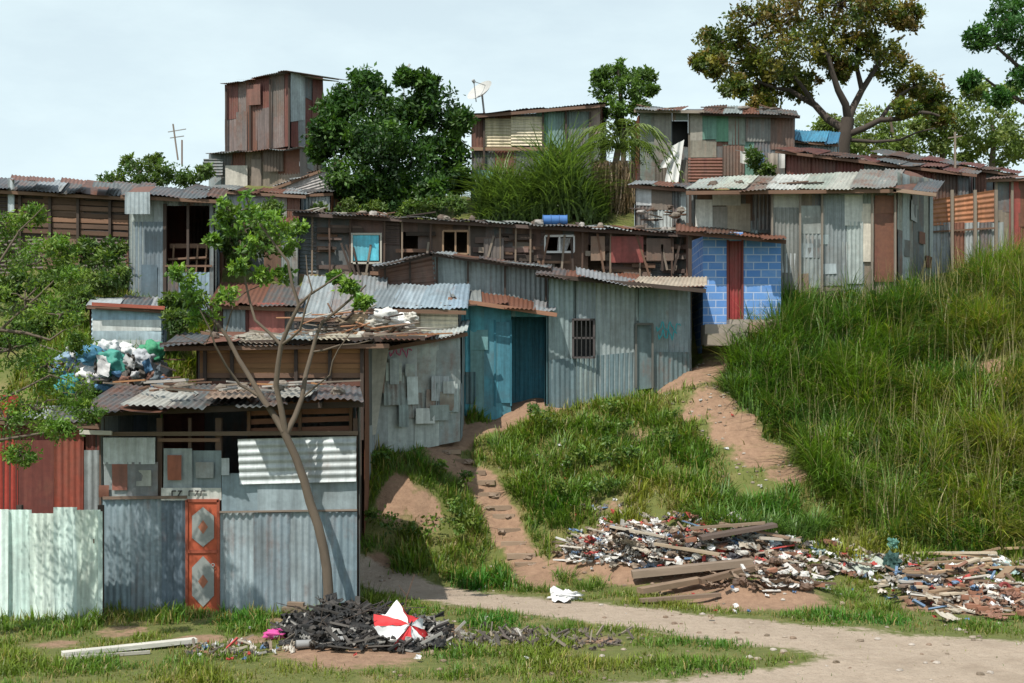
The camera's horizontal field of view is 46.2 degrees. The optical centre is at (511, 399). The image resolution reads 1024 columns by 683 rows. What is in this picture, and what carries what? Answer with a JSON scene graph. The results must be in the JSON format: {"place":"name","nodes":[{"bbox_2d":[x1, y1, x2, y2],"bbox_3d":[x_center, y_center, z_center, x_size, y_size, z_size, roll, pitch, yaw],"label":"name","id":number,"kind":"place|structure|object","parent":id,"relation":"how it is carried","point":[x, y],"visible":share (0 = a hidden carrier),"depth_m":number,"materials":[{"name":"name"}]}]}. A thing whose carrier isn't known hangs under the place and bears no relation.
{"place":"outdoors","nodes":[
{"label":"outdoors","id":0,"kind":"place"},
{"bbox_2d":[168,124,185,164],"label":"tv antenna","id":1,"kind":"object","parent":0,"point":[173,131],"visible":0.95,"depth_m":44.98,"materials":[{"name":"grey metal"}]},
{"bbox_2d":[0,185,1023,682],"bbox_3d":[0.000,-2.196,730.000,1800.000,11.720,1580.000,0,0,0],"label":"ground","id":2,"kind":"structure","parent":0,"point":[966,659],"depth_m":20.70,"materials":[{"name":"brown soil"}]},
{"bbox_2d":[0,395,98,512],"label":"red tin shack","id":3,"kind":"structure","parent":2,"relation":"on","point":[65,473],"depth_m":20.74,"materials":[{"name":"brown metal"}]},
{"bbox_2d":[0,505,103,621],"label":"corrugated tin fence","id":4,"kind":"object","parent":2,"relation":"on","point":[54,560],"visible":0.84,"depth_m":19.19,"materials":[{"name":"white metal"}]},
{"bbox_2d":[0,200,108,470],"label":"roadside tree","id":5,"kind":"object","parent":2,"relation":"on","point":[58,249],"visible":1,"depth_m":17.31,"materials":[{"name":"green plant"}]},
{"bbox_2d":[0,174,155,274],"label":"long rusty shack","id":6,"kind":"structure","parent":2,"relation":"on","point":[76,208],"depth_m":32.92,"materials":[{"name":"wood"}]},
{"bbox_2d":[40,339,184,397],"bbox_3d":[-8.490,-0.635,25.211,3.148,1.333,1.824,0,0,0],"label":"heap of filled sacks","id":7,"kind":"object","parent":2,"relation":"on","point":[111,361],"visible":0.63,"depth_m":24.91,"materials":[{"name":"multicoloured plastic"}]},
{"bbox_2d":[86,294,167,360],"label":"white shed","id":8,"kind":"structure","parent":2,"relation":"on","point":[126,318],"depth_m":27.95,"materials":[{"name":"metal"}]},
{"bbox_2d":[61,637,196,658],"bbox_3d":[-5.328,3.498,16.849,1.841,0.098,0.390,0,0,-29],"label":"white plank","id":9,"kind":"object","parent":2,"relation":"on","point":[145,645],"visible":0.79,"depth_m":16.82,"materials":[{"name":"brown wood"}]},
{"bbox_2d":[120,186,228,320],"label":"terrace tin shack","id":10,"kind":"structure","parent":2,"relation":"on","point":[165,224],"depth_m":30.97,"materials":[{"name":"grey metal"}]},
{"bbox_2d":[79,378,363,613],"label":"front tin shed","id":11,"kind":"structure","parent":2,"relation":"on","point":[201,498],"depth_m":19.99,"materials":[{"name":"grey metal"}]},
{"bbox_2d":[185,499,219,612],"bbox_3d":[-5.144,2.603,19.956,0.569,1.913,0.088,0,0,0],"label":"door","id":12,"kind":"structure","parent":11,"relation":"in","point":[202,516],"depth_m":19.94,"materials":[{"name":"orange metal"}]},
{"bbox_2d":[188,184,308,218],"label":"hillside shed","id":13,"kind":"structure","parent":2,"relation":"on","point":[290,201],"depth_m":37.18,"materials":[{"name":"metal"}]},
{"bbox_2d":[210,281,303,332],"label":"dark shed","id":14,"kind":"structure","parent":2,"relation":"on","point":[271,303],"depth_m":28.45,"materials":[{"name":"metal"}]},
{"bbox_2d":[223,216,302,285],"bbox_3d":[-7.366,-4.053,35.455,2.893,3.206,2.497,0,0,0],"label":"hillside hut","id":15,"kind":"object","parent":2,"relation":"on","point":[274,261],"visible":0.09,"depth_m":34.56,"materials":[{"name":"metal"}]},
{"bbox_2d":[203,73,326,189],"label":"walls","id":16,"kind":"structure","parent":2,"relation":"on","point":[269,168],"depth_m":43.38,"materials":[{"name":"metal"}]},
{"bbox_2d":[225,75,289,150],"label":"frame","id":17,"kind":"object","parent":16,"relation":"attached to","point":[269,116],"visible":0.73,"depth_m":43.27,"materials":[{"name":"brown wood"}]},
{"bbox_2d":[206,70,344,153],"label":"roof","id":18,"kind":"structure","parent":16,"relation":"on","point":[274,74],"depth_m":43.20,"materials":[{"name":"metal"}]},
{"bbox_2d":[163,188,377,603],"bbox_3d":[-3.857,0.119,19.342,3.418,7.098,1.396,0,0,5],"label":"young street tree","id":19,"kind":"object","parent":2,"relation":"on","point":[197,314],"visible":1,"depth_m":19.32,"materials":[{"name":"green plant"}]},
{"bbox_2d":[281,601,307,613],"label":"broken blocks","id":20,"kind":"object","parent":2,"relation":"on","point":[294,603],"depth_m":19.84,"materials":[{"name":"beige concrete"}]},
{"bbox_2d":[160,329,452,539],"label":"wooden shed","id":21,"kind":"structure","parent":2,"relation":"on","point":[257,350],"depth_m":24.71,"materials":[{"name":"wood"}]},
{"bbox_2d":[272,160,342,205],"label":"grey lean to shed","id":22,"kind":"object","parent":2,"relation":"on","point":[312,180],"visible":0.29,"depth_m":40.14,"materials":[{"name":"metal"}]},
{"bbox_2d":[281,189,334,211],"bbox_3d":[-6.616,-6.064,39.224,1.784,2.028,1.754,0,0,0],"label":"rusty hut","id":23,"kind":"object","parent":2,"relation":"on","point":[310,199],"visible":0.17,"depth_m":38.59,"materials":[{"name":"metal"}]},
{"bbox_2d":[276,274,443,344],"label":"shed under trees","id":24,"kind":"structure","parent":2,"relation":"on","point":[324,302],"depth_m":28.03,"materials":[{"name":"metal"}]},
{"bbox_2d":[0,143,776,371],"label":"ridge shrubs","id":25,"kind":"object","parent":2,"relation":"on","point":[110,254],"visible":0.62,"depth_m":31.99,"materials":[{"name":"green plant"}]},
{"bbox_2d":[299,61,481,217],"bbox_3d":[-4.072,-8.578,39.618,6.130,5.414,4.312,0,0,0],"label":"dense green tree","id":26,"kind":"object","parent":2,"relation":"on","point":[383,141],"visible":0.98,"depth_m":39.32,"materials":[{"name":"green plant"}]},
{"bbox_2d":[363,631,446,653],"bbox_3d":[-1.530,3.446,17.028,1.131,0.310,0.732,0,0,-18],"label":"charred debris","id":27,"kind":"object","parent":2,"relation":"on","point":[404,644],"visible":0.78,"depth_m":16.91,"materials":[{"name":"brown wood"}]},
{"bbox_2d":[399,574,414,610],"bbox_3d":[-1.657,3.141,18.900,0.258,0.804,0.023,0,0,0],"label":"dry stick","id":28,"kind":"object","parent":2,"relation":"on","point":[408,592],"visible":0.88,"depth_m":18.89,"materials":[{"name":"brown wood"}]},
{"bbox_2d":[354,319,470,456],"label":"patched zinc shed","id":29,"kind":"structure","parent":2,"relation":"on","point":[418,391],"depth_m":27.26,"materials":[{"name":"metal"}]},
{"bbox_2d":[184,592,647,657],"bbox_3d":[-1.353,3.342,18.189,6.730,0.764,3.424,0,0,0],"label":"burnt rubbish heap","id":30,"kind":"object","parent":2,"relation":"on","point":[333,623],"visible":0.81,"depth_m":17.42,"materials":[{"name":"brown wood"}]},
{"bbox_2d":[373,600,427,649],"bbox_3d":[-1.577,3.314,17.257,1.010,0.757,0.780,0,0,-31],"label":"striped umbrella","id":31,"kind":"object","parent":30,"relation":"on","point":[391,621],"visible":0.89,"depth_m":17.16,"materials":[{"name":"white fabric"}]},
{"bbox_2d":[368,282,476,345],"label":"tin roofed shed","id":32,"kind":"structure","parent":2,"relation":"on","point":[432,306],"depth_m":29.01,"materials":[{"name":"grey metal"}]},
{"bbox_2d":[283,207,685,276],"bbox_3d":[-0.536,-4.498,35.091,12.577,2.352,1.262,0,0,0],"label":"frame","id":33,"kind":"object","parent":2,"relation":"on","point":[518,247],"visible":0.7,"depth_m":34.65,"materials":[{"name":"brown wood"}]},
{"bbox_2d":[438,449,536,567],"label":"footpath steps","id":34,"kind":"structure","parent":2,"relation":"on","point":[502,531],"depth_m":25.84,"materials":[{"name":"brown soil"}]},
{"bbox_2d":[299,216,685,276],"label":"walls","id":35,"kind":"structure","parent":2,"relation":"on","point":[625,248],"depth_m":34.97,"materials":[{"name":"wood"}]},
{"bbox_2d":[292,211,675,232],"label":"roof","id":36,"kind":"structure","parent":35,"relation":"on","point":[553,225],"depth_m":34.80,"materials":[{"name":"metal"}]},
{"bbox_2d":[542,215,567,224],"bbox_3d":[1.261,-5.280,35.200,0.740,0.312,0.312,0,0,0],"label":"plastic barrel","id":37,"kind":"object","parent":36,"relation":"on","point":[553,219],"visible":0.9,"depth_m":35.08,"materials":[{"name":"blue plastic"}]},
{"bbox_2d":[0,270,1023,682],"bbox_3d":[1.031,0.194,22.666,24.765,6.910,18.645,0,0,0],"label":"grass","id":38,"kind":"structure","parent":2,"relation":"on","point":[410,557],"depth_m":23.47,"materials":[{"name":"green plant"}]},
{"bbox_2d":[378,256,691,419],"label":"walls","id":39,"kind":"structure","parent":2,"relation":"on","point":[545,365],"depth_m":30.45,"materials":[{"name":"metal"}]},
{"bbox_2d":[373,251,706,311],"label":"roof","id":40,"kind":"structure","parent":39,"relation":"on","point":[683,281],"depth_m":30.62,"materials":[{"name":"metal"}]},
{"bbox_2d":[656,321,680,340],"bbox_3d":[3.989,-1.762,30.571,0.675,0.518,0.038,0,0,-14],"label":"graffiti","id":41,"kind":"object","parent":39,"relation":"attached to","point":[667,330],"visible":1,"depth_m":30.56,"materials":[{"name":"teal paint"}]},
{"bbox_2d":[470,104,604,164],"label":"frame","id":42,"kind":"object","parent":2,"relation":"on","point":[483,116],"visible":0.47,"depth_m":41.83,"materials":[{"name":"brown wood"}]},
{"bbox_2d":[474,102,608,113],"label":"roof","id":43,"kind":"structure","parent":42,"relation":"on","point":[586,104],"depth_m":42.15,"materials":[{"name":"metal"}]},
{"bbox_2d":[467,79,491,111],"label":"satellite dish","id":44,"kind":"object","parent":43,"relation":"attached to","point":[479,90],"visible":0.97,"depth_m":42.66,"materials":[{"name":"white metal"}]},
{"bbox_2d":[470,107,606,200],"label":"walls","id":45,"kind":"structure","parent":2,"relation":"on","point":[508,126],"depth_m":41.94,"materials":[{"name":"metal"}]},
{"bbox_2d":[372,252,705,405],"bbox_3d":[0.577,-1.848,30.425,8.458,3.995,2.200,0,0,0],"label":"frame","id":46,"kind":"object","parent":2,"relation":"on","point":[572,278],"visible":0.88,"depth_m":30.02,"materials":[{"name":"brown wood"}]},
{"bbox_2d":[445,112,671,224],"bbox_3d":[1.147,-7.551,39.694,7.044,4.088,6.742,0,0,39],"label":"cane thicket","id":47,"kind":"object","parent":2,"relation":"on","point":[551,183],"visible":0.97,"depth_m":38.64,"materials":[{"name":"green plant"}]},
{"bbox_2d":[547,586,582,601],"bbox_3d":[0.971,3.512,21.550,0.713,0.221,0.900,0,0,0],"label":"plastic bag","id":48,"kind":"object","parent":2,"relation":"on","point":[565,595],"visible":1,"depth_m":21.51,"materials":[{"name":"white plastic"}]},
{"bbox_2d":[226,399,968,659],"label":"scattered litter","id":49,"kind":"object","parent":2,"relation":"on","point":[659,592],"visible":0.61,"depth_m":20.01,"materials":[{"name":"plastic"}]},
{"bbox_2d":[587,57,661,161],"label":"slender leafy tree","id":50,"kind":"object","parent":2,"relation":"on","point":[621,75],"visible":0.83,"depth_m":43.30,"materials":[{"name":"green plant"}]},
{"bbox_2d":[573,118,684,216],"bbox_3d":[3.637,-7.381,40.154,3.543,3.766,3.222,0,0,-43],"label":"palm tree","id":51,"kind":"object","parent":2,"relation":"on","point":[625,174],"visible":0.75,"depth_m":39.55,"materials":[{"name":"green plant"}]},
{"bbox_2d":[628,180,696,229],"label":"dark stilt shack","id":52,"kind":"structure","parent":2,"relation":"on","point":[658,206],"depth_m":36.47,"materials":[{"name":"metal"}]},
{"bbox_2d":[362,277,1023,537],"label":"broad leaved weeds","id":53,"kind":"object","parent":2,"relation":"on","point":[598,456],"visible":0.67,"depth_m":26.10,"materials":[{"name":"green plant"}]},
{"bbox_2d":[379,359,1018,680],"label":"loose stones","id":54,"kind":"object","parent":2,"relation":"on","point":[783,651],"visible":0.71,"depth_m":18.48,"materials":[{"name":"stone"}]},
{"bbox_2d":[551,492,857,602],"bbox_3d":[4.173,2.692,23.526,7.012,1.658,5.371,0,0,0],"label":"rubbish heap","id":55,"kind":"object","parent":2,"relation":"on","point":[631,541],"visible":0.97,"depth_m":23.23,"materials":[{"name":"multicoloured wood"}]},
{"bbox_2d":[631,111,794,189],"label":"walls","id":56,"kind":"structure","parent":2,"relation":"on","point":[712,145],"depth_m":41.94,"materials":[{"name":"metal"}]},
{"bbox_2d":[635,104,798,116],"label":"roof","id":57,"kind":"structure","parent":56,"relation":"on","point":[750,110],"depth_m":42.74,"materials":[{"name":"metal"}]},
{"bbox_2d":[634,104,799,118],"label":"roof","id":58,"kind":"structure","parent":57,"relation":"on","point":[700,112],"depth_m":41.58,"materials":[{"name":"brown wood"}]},
{"bbox_2d":[660,140,784,182],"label":"hanging cloth","id":59,"kind":"object","parent":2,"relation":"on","point":[772,156],"visible":0.55,"depth_m":41.64,"materials":[{"name":"white fabric"}]},
{"bbox_2d":[676,230,785,344],"bbox_3d":[5.694,-2.929,31.503,2.869,2.979,0.655,0,0,0],"label":"frame","id":60,"kind":"object","parent":2,"relation":"on","point":[690,234],"visible":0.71,"depth_m":31.36,"materials":[{"name":"brown wood"}]},
{"bbox_2d":[692,232,780,353],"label":"walls","id":61,"kind":"structure","parent":2,"relation":"on","point":[762,267],"depth_m":31.80,"materials":[{"name":"blue brick"}]},
{"bbox_2d":[675,223,785,239],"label":"roof","id":62,"kind":"structure","parent":61,"relation":"on","point":[684,227],"depth_m":32.21,"materials":[{"name":"metal"}]},
{"bbox_2d":[729,241,740,318],"bbox_3d":[5.921,-3.146,31.861,0.425,2.204,0.035,0,0,-1],"label":"door","id":63,"kind":"structure","parent":61,"relation":"attached to","point":[734,272],"depth_m":31.86,"materials":[{"name":"metal"}]},
{"bbox_2d":[701,319,780,345],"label":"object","id":64,"kind":"structure","parent":2,"relation":"on","point":[710,333],"depth_m":31.00,"materials":[{"name":"beige concrete"}]},
{"bbox_2d":[686,168,943,300],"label":"shack","id":65,"kind":"structure","parent":2,"relation":"on","point":[831,224],"depth_m":32.75,"materials":[{"name":"grey metal"}]},
{"bbox_2d":[795,129,840,152],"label":"blue roofed shed","id":66,"kind":"structure","parent":2,"relation":"on","point":[827,140],"depth_m":44.26,"materials":[{"name":"metal"}]},
{"bbox_2d":[687,0,958,152],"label":"spreading tree","id":67,"kind":"object","parent":2,"relation":"on","point":[711,59],"visible":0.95,"depth_m":46.59,"materials":[{"name":"green plant"}]},
{"bbox_2d":[701,224,1023,551],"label":"tall grass","id":68,"kind":"structure","parent":2,"relation":"on","point":[998,279],"depth_m":28.24,"materials":[{"name":"green plant"}]},
{"bbox_2d":[775,147,981,198],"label":"dark roofed shack","id":69,"kind":"structure","parent":2,"relation":"on","point":[800,161],"depth_m":38.58,"materials":[{"name":"metal"}]},
{"bbox_2d":[948,132,961,167],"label":"wooden post","id":70,"kind":"object","parent":69,"relation":"on","point":[955,136],"visible":0.82,"depth_m":40.97,"materials":[{"name":"grey wood"}]},
{"bbox_2d":[821,537,1023,620],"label":"timber and brick heap","id":71,"kind":"object","parent":2,"relation":"on","point":[1001,592],"visible":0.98,"depth_m":21.56,"materials":[{"name":"multicoloured wood"}]},
{"bbox_2d":[870,149,1022,222],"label":"dark shack","id":72,"kind":"structure","parent":2,"relation":"on","point":[982,185],"depth_m":41.60,"materials":[{"name":"metal"}]},
{"bbox_2d":[933,190,1003,273],"bbox_3d":[13.626,-5.022,36.006,2.261,2.626,0.292,0,0,0],"label":"patched tin fence","id":73,"kind":"object","parent":2,"relation":"on","point":[959,218],"visible":0.62,"depth_m":35.98,"materials":[{"name":"orange metal"}]},
{"bbox_2d":[956,0,1023,112],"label":"edge tree","id":74,"kind":"object","parent":2,"relation":"on","point":[1005,27],"visible":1,"depth_m":49.30,"materials":[{"name":"green plant"}]},
{"bbox_2d":[986,175,1023,253],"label":"red walled shack","id":75,"kind":"structure","parent":2,"relation":"on","point":[1010,189],"depth_m":36.46,"materials":[{"name":"metal"}]},
{"bbox_2d":[0,0,1023,196],"label":"sky","id":76,"kind":"structure","parent":0,"point":[85,85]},
{"bbox_2d":[806,77,1023,171],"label":"background trees","id":77,"kind":"object","parent":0,"point":[1005,132],"visible":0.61,"depth_m":61.30,"materials":[{"name":"green plant"}]}
]}

